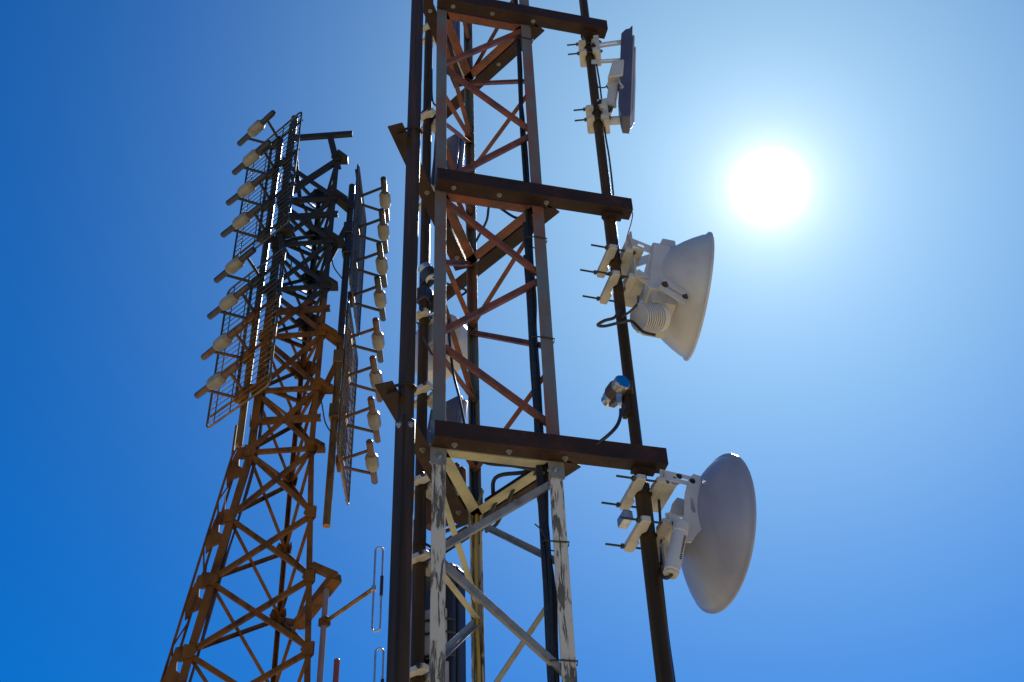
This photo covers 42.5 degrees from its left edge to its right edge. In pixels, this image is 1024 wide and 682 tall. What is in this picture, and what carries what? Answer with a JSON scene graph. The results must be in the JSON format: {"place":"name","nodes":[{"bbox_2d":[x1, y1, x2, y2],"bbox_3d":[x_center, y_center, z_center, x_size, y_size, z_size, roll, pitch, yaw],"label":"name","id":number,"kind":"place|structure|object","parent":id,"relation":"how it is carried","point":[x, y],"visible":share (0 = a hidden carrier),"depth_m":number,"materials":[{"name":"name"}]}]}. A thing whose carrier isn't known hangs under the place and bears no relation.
{"place":"outdoors","nodes":[
{"label":"outdoors","id":0,"kind":"place"},
{"bbox_2d":[0,0,1023,681],"label":"sky","id":1,"kind":"structure","parent":0,"point":[854,169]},
{"bbox_3d":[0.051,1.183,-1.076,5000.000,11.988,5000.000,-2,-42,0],"label":"ground","id":2,"kind":"structure","parent":0,"visible":0},
{"bbox_2d":[162,115,352,681],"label":"lattice tower","id":3,"kind":"structure","parent":2,"relation":"on","point":[308,324],"depth_m":17.60,"materials":[{"name":"brown metal"}]},
{"bbox_2d":[160,425,237,681],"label":"cable ladder","id":4,"kind":"object","parent":3,"relation":"attached to","point":[186,626],"visible":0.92,"depth_m":16.34,"materials":[{"name":"brown metal"}]},
{"bbox_2d":[186,394,262,681],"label":"cable","id":5,"kind":"object","parent":3,"relation":"attached to","point":[226,546],"visible":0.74,"depth_m":16.39,"materials":[{"name":"black rubber"}]},
{"bbox_2d":[188,221,285,681],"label":"cable","id":6,"kind":"object","parent":3,"relation":"attached to","point":[203,632],"visible":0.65,"depth_m":16.30,"materials":[{"name":"black rubber"}]},
{"bbox_2d":[189,204,288,681],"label":"cable","id":7,"kind":"object","parent":3,"relation":"attached to","point":[219,582],"visible":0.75,"depth_m":16.83,"materials":[{"name":"black rubber"}]},
{"bbox_2d":[235,144,283,446],"bbox_3d":[-3.707,-0.959,19.705,0.166,6.350,0.099,4,-43,-7],"label":"mounting pole","id":8,"kind":"object","parent":3,"relation":"attached to","point":[244,407],"visible":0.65,"depth_m":18.88,"materials":[{"name":"grey metal"}]},
{"bbox_2d":[194,247,286,427],"bbox_3d":[-3.903,-0.174,18.693,1.374,2.713,0.574,-33,-51,30],"label":"dipole panel","id":9,"kind":"object","parent":8,"relation":"attached to","point":[223,341],"visible":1,"depth_m":18.59,"materials":[{"name":"grey metal"}]},
{"bbox_2d":[220,110,302,258],"bbox_3d":[-4.004,-2.543,20.843,1.374,2.713,0.574,-33,-50,29],"label":"dipole panel","id":10,"kind":"object","parent":8,"relation":"attached to","point":[248,187],"visible":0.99,"depth_m":20.74,"materials":[{"name":"grey metal"}]},
{"bbox_2d":[277,223,293,254],"bbox_3d":[-3.453,-1.544,20.109,0.223,0.599,0.224,32,-52,-32],"label":"junction box","id":11,"kind":"object","parent":3,"relation":"attached to","point":[287,231],"visible":0.83,"depth_m":20.15,"materials":[{"name":"grey metal"}]},
{"bbox_2d":[283,247,291,275],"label":"cable","id":12,"kind":"object","parent":3,"relation":"attached to","point":[291,262],"visible":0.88,"depth_m":19.87,"materials":[{"name":"black rubber"}]},
{"bbox_2d":[283,234,314,238],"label":"cable","id":13,"kind":"object","parent":3,"relation":"attached to","point":[299,236],"visible":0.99,"depth_m":20.26,"materials":[{"name":"black rubber"}]},
{"bbox_2d":[306,393,331,432],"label":"cable","id":14,"kind":"object","parent":3,"relation":"attached to","point":[323,414],"visible":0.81,"depth_m":17.92,"materials":[{"name":"black rubber"}]},
{"bbox_2d":[317,588,328,681],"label":"mounting pole","id":15,"kind":"object","parent":3,"relation":"attached to","point":[322,644],"visible":1,"depth_m":15.54,"materials":[{"name":"metal"}]},
{"bbox_2d":[318,546,383,631],"bbox_3d":[-1.908,3.084,15.591,0.994,1.156,0.106,-31,-49,27],"label":"folded dipole","id":16,"kind":"object","parent":15,"relation":"attached to","point":[324,620],"visible":1,"depth_m":15.49,"materials":[{"name":"metal"}]},
{"bbox_2d":[373,647,384,681],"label":"folded dipole","id":17,"kind":"object","parent":15,"relation":"attached to","point":[375,657],"visible":1,"depth_m":14.72,"materials":[{"name":"metal"}]},
{"bbox_2d":[310,183,354,527],"bbox_3d":[-2.578,-0.134,19.119,0.445,6.630,0.285,20,-47,-23],"label":"mounting pole","id":18,"kind":"object","parent":3,"relation":"attached to","point":[335,371],"visible":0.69,"depth_m":18.82,"materials":[{"name":"metal"}]},
{"bbox_2d":[335,301,384,504],"bbox_3d":[-2.115,0.829,18.512,0.575,2.734,1.334,-2,-42,0],"label":"dipole panel","id":19,"kind":"object","parent":18,"relation":"attached to","point":[350,361],"visible":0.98,"depth_m":18.40,"materials":[{"name":"grey metal"}]},
{"bbox_2d":[347,164,390,336],"bbox_3d":[-2.213,-1.449,20.583,0.576,2.634,1.334,-2,-42,0],"label":"dipole panel","id":20,"kind":"object","parent":18,"relation":"attached to","point":[358,257],"visible":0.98,"depth_m":20.46,"materials":[{"name":"grey metal"}]},
{"bbox_2d":[333,658,339,681],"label":"whip mast","id":21,"kind":"object","parent":3,"relation":"attached to","point":[336,667],"visible":1,"depth_m":15.38,"materials":[{"name":"red metal"}]},
{"bbox_2d":[331,253,343,279],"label":"cable","id":22,"kind":"object","parent":3,"relation":"attached to","point":[334,267],"visible":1,"depth_m":19.83,"materials":[{"name":"black rubber"}]},
{"bbox_2d":[375,0,667,681],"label":"lattice tower","id":23,"kind":"structure","parent":2,"relation":"on","point":[561,457],"depth_m":6.07,"materials":[{"name":"brown metal"}]},
{"bbox_2d":[386,0,423,681],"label":"mounting pole","id":24,"kind":"object","parent":23,"relation":"attached to","point":[399,630],"visible":1,"depth_m":5.07,"materials":[{"name":"metal"}]},
{"bbox_2d":[410,0,432,681],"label":"mounting pole","id":25,"kind":"object","parent":23,"relation":"attached to","point":[417,652],"visible":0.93,"depth_m":6.51,"materials":[{"name":"grey metal"}]},
{"bbox_2d":[417,262,433,304],"bbox_3d":[-0.461,-0.316,7.090,0.137,0.234,0.119,-27,-48,24],"label":"cylinder sensor","id":26,"kind":"object","parent":25,"relation":"attached to","point":[426,270],"visible":0.81,"depth_m":7.07,"materials":[{"name":"metal"}]},
{"bbox_2d":[428,68,435,223],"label":"cable","id":27,"kind":"object","parent":25,"relation":"attached to","point":[433,175],"visible":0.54,"depth_m":7.87,"materials":[{"name":"black rubber"}]},
{"bbox_2d":[410,549,465,681],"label":"panel antenna","id":28,"kind":"object","parent":25,"relation":"attached to","point":[455,659],"visible":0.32,"depth_m":5.76,"materials":[{"name":"white plastic"}]},
{"bbox_2d":[414,462,466,530],"bbox_3d":[-0.378,0.703,6.272,0.230,0.289,0.288,-27,-48,24],"label":"panel antenna","id":29,"kind":"object","parent":25,"relation":"attached to","point":[422,477],"visible":0.26,"depth_m":6.26,"materials":[{"name":"white plastic"}]},
{"bbox_2d":[414,381,467,445],"bbox_3d":[-0.384,0.371,6.577,0.220,0.273,0.302,-27,-48,24],"label":"panel antenna","id":30,"kind":"object","parent":25,"relation":"attached to","point":[453,412],"visible":0.32,"depth_m":6.60,"materials":[{"name":"grey plastic"}]},
{"bbox_2d":[415,307,467,382],"bbox_3d":[-0.423,0.006,6.968,0.370,0.370,0.339,-27,-48,24],"label":"drum antenna","id":31,"kind":"object","parent":25,"relation":"attached to","point":[461,331],"visible":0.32,"depth_m":6.89,"materials":[{"name":"plastic"}]},
{"bbox_2d":[423,322,446,355],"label":"cable","id":32,"kind":"object","parent":31,"relation":"attached to","point":[427,345],"visible":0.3,"depth_m":6.76,"materials":[{"name":"black rubber"}]},
{"bbox_2d":[423,20,459,45],"bbox_3d":[-0.517,-2.397,9.120,0.174,1.120,0.323,-29,-48,26],"label":"panel antenna","id":33,"kind":"object","parent":25,"relation":"attached to","point":[456,25],"visible":0.13,"depth_m":8.87,"materials":[{"name":"grey plastic"}]},
{"bbox_2d":[419,107,464,211],"bbox_3d":[-0.445,-1.057,7.887,0.205,0.751,0.333,-31,-50,28],"label":"panel antenna","id":34,"kind":"object","parent":25,"relation":"attached to","point":[456,145],"visible":0.16,"depth_m":8.01,"materials":[{"name":"grey plastic"}]},
{"bbox_2d":[432,276,466,295],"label":"cable","id":35,"kind":"object","parent":23,"relation":"attached to","point":[462,288],"visible":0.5,"depth_m":6.71,"materials":[{"name":"black rubber"}]},
{"bbox_2d":[448,319,465,422],"bbox_3d":[-0.243,0.133,5.811,0.081,0.611,0.012,8,-43,-11],"label":"cable","id":36,"kind":"object","parent":23,"relation":"attached to","point":[455,382],"visible":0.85,"depth_m":5.76,"materials":[{"name":"black rubber"}]},
{"bbox_2d":[474,490,483,681],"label":"cable","id":37,"kind":"object","parent":23,"relation":"attached to","point":[476,603],"visible":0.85,"depth_m":5.53,"materials":[{"name":"black rubber"}]},
{"bbox_2d":[446,467,531,532],"bbox_3d":[-0.135,0.693,5.832,0.102,0.120,0.877,23,-48,-25],"label":"cable","id":38,"kind":"object","parent":23,"relation":"attached to","point":[499,475],"visible":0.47,"depth_m":5.68,"materials":[{"name":"black rubber"}]},
{"bbox_2d":[485,489,514,532],"bbox_3d":[-0.051,0.730,5.683,0.028,0.134,0.263,21,-47,-24],"label":"cable","id":39,"kind":"object","parent":23,"relation":"hanging from","point":[497,522],"visible":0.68,"depth_m":5.64,"materials":[{"name":"black rubber"}]},
{"bbox_2d":[473,207,528,243],"bbox_3d":[-0.062,-0.635,6.812,0.051,0.287,0.474,29,-51,-30],"label":"cable","id":40,"kind":"object","parent":23,"relation":"attached to","point":[487,217],"visible":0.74,"depth_m":6.93,"materials":[{"name":"black rubber"}]},
{"bbox_2d":[471,402,545,515],"bbox_3d":[-0.017,0.413,5.870,0.049,0.765,0.489,27,-50,-29],"label":"cable","id":41,"kind":"object","parent":23,"relation":"attached to","point":[474,472],"visible":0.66,"depth_m":5.88,"materials":[{"name":"black rubber"}]},
{"bbox_2d":[482,462,535,471],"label":"cable","id":42,"kind":"object","parent":23,"relation":"attached to","point":[512,466],"visible":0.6,"depth_m":5.60,"materials":[{"name":"black rubber"}]},
{"bbox_2d":[513,37,532,48],"bbox_3d":[0.062,-1.710,7.563,0.112,0.012,0.082,8,-43,-11],"label":"cable tie","id":43,"kind":"object","parent":23,"relation":"attached to","point":[522,37],"visible":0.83,"depth_m":7.54,"materials":[{"name":"black plastic"}]},
{"bbox_2d":[516,0,548,535],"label":"cable","id":44,"kind":"object","parent":23,"relation":"attached to","point":[535,306],"visible":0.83,"depth_m":6.38,"materials":[{"name":"black rubber"}]},
{"bbox_2d":[522,222,549,681],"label":"cable","id":45,"kind":"object","parent":23,"relation":"attached to","point":[541,526],"visible":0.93,"depth_m":5.47,"materials":[{"name":"black rubber"}]},
{"bbox_2d":[514,0,557,681],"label":"cable","id":46,"kind":"object","parent":23,"relation":"attached to","point":[527,223],"visible":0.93,"depth_m":6.55,"materials":[{"name":"black rubber"}]},
{"bbox_2d":[523,255,548,681],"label":"cable","id":47,"kind":"object","parent":23,"relation":"attached to","point":[531,369],"visible":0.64,"depth_m":5.88,"materials":[{"name":"black rubber"}]},
{"bbox_2d":[516,29,556,648],"bbox_3d":[0.110,0.027,5.985,0.028,9.999,0.026,13,-44,-16],"label":"cable","id":48,"kind":"object","parent":23,"relation":"attached to","point":[540,395],"visible":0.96,"depth_m":5.97,"materials":[{"name":"black rubber"}]},
{"bbox_2d":[525,236,547,248],"bbox_3d":[0.115,-0.482,6.447,0.112,0.011,0.082,8,-43,-11],"label":"cable tie","id":49,"kind":"object","parent":23,"relation":"attached to","point":[536,236],"visible":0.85,"depth_m":6.42,"materials":[{"name":"black plastic"}]},
{"bbox_2d":[528,278,554,681],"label":"cable","id":50,"kind":"object","parent":23,"relation":"attached to","point":[550,593],"visible":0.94,"depth_m":5.20,"materials":[{"name":"black rubber"}]},
{"bbox_2d":[534,523,549,550],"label":"cable","id":51,"kind":"object","parent":23,"relation":"attached to","point":[543,535],"visible":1,"depth_m":5.27,"materials":[{"name":"black rubber"}]},
{"bbox_2d":[529,336,554,344],"bbox_3d":[0.136,0.007,6.003,0.112,0.010,0.082,8,-43,-11],"label":"cable tie","id":52,"kind":"object","parent":23,"relation":"attached to","point":[543,337],"visible":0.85,"depth_m":5.97,"materials":[{"name":"black plastic"}]},
{"bbox_2d":[537,500,559,681],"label":"cable","id":53,"kind":"object","parent":23,"relation":"attached to","point":[555,605],"visible":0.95,"depth_m":5.07,"materials":[{"name":"black rubber"}]},
{"bbox_2d":[542,539,569,551],"bbox_3d":[0.171,0.820,5.264,0.112,0.010,0.082,8,-43,-11],"label":"cable tie","id":54,"kind":"object","parent":23,"relation":"attached to","point":[556,541],"visible":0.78,"depth_m":5.24,"materials":[{"name":"black plastic"}]},
{"bbox_2d":[547,659,577,667],"bbox_3d":[0.188,1.209,4.910,0.112,0.010,0.082,8,-43,-11],"label":"cable tie","id":55,"kind":"object","parent":23,"relation":"attached to","point":[564,660],"visible":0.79,"depth_m":4.88,"materials":[{"name":"black plastic"}]},
{"bbox_2d":[596,408,622,443],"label":"cable","id":56,"kind":"object","parent":23,"relation":"attached to","point":[610,433],"visible":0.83,"depth_m":5.57,"materials":[{"name":"black rubber"}]},
{"bbox_2d":[579,0,673,681],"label":"mounting pole","id":57,"kind":"object","parent":23,"relation":"attached to","point":[657,616],"visible":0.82,"depth_m":5.74,"materials":[{"name":"brown metal"}]},
{"bbox_2d":[567,26,635,133],"bbox_3d":[0.528,-1.484,7.438,0.399,0.857,0.145,-2,-42,0],"label":"panel antenna","id":58,"kind":"object","parent":57,"relation":"attached to","point":[622,78],"visible":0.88,"depth_m":7.34,"materials":[{"name":"grey plastic"}]},
{"bbox_2d":[596,64,613,194],"bbox_3d":[0.505,-1.168,7.170,0.016,1.120,0.010,11,-44,-14],"label":"cable","id":59,"kind":"object","parent":57,"relation":"attached to","point":[606,136],"visible":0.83,"depth_m":7.06,"materials":[{"name":"black rubber"}]},
{"bbox_2d":[601,375,632,418],"bbox_3d":[0.486,0.262,5.835,0.130,0.206,0.197,11,-44,-14],"label":"cylinder sensor","id":60,"kind":"object","parent":57,"relation":"attached to","point":[618,389],"visible":1,"depth_m":5.83,"materials":[{"name":"metal"}]},
{"bbox_2d":[596,309,655,335],"bbox_3d":[0.519,-0.091,6.087,0.274,0.185,0.062,7,-43,-11],"label":"cable","id":61,"kind":"object","parent":57,"relation":"attached to","point":[634,323],"visible":1,"depth_m":6.06,"materials":[{"name":"black rubber"}]},
{"bbox_2d":[580,231,714,360],"bbox_3d":[0.665,-0.214,6.483,0.648,0.732,0.637,-2,-42,0],"label":"dish antenna","id":62,"kind":"object","parent":57,"relation":"attached to","point":[670,285],"visible":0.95,"depth_m":6.28,"materials":[{"name":"white plastic"}]},
{"bbox_2d":[621,295,639,318],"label":"cable","id":63,"kind":"object","parent":62,"relation":"attached to","point":[631,309],"visible":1,"depth_m":6.14,"materials":[{"name":"black rubber"}]},
{"bbox_2d":[658,499,662,565],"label":"cable","id":64,"kind":"object","parent":57,"relation":"attached to","point":[660,519],"visible":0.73,"depth_m":5.47,"materials":[{"name":"black rubber"}]},
{"bbox_2d":[659,566,672,579],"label":"cable","id":65,"kind":"object","parent":57,"relation":"attached to","point":[670,575],"visible":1,"depth_m":5.13,"materials":[{"name":"black rubber"}]},
{"bbox_2d":[659,562,675,681],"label":"cable","id":66,"kind":"object","parent":57,"relation":"attached to","point":[668,629],"visible":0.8,"depth_m":5.12,"materials":[{"name":"black rubber"}]},
{"bbox_2d":[601,453,756,613],"bbox_3d":[0.686,0.812,5.512,0.606,0.676,0.636,-2,-42,0],"label":"dish antenna","id":67,"kind":"object","parent":57,"relation":"attached to","point":[705,531],"visible":0.94,"depth_m":5.35,"materials":[{"name":"grey paint"}]}
]}

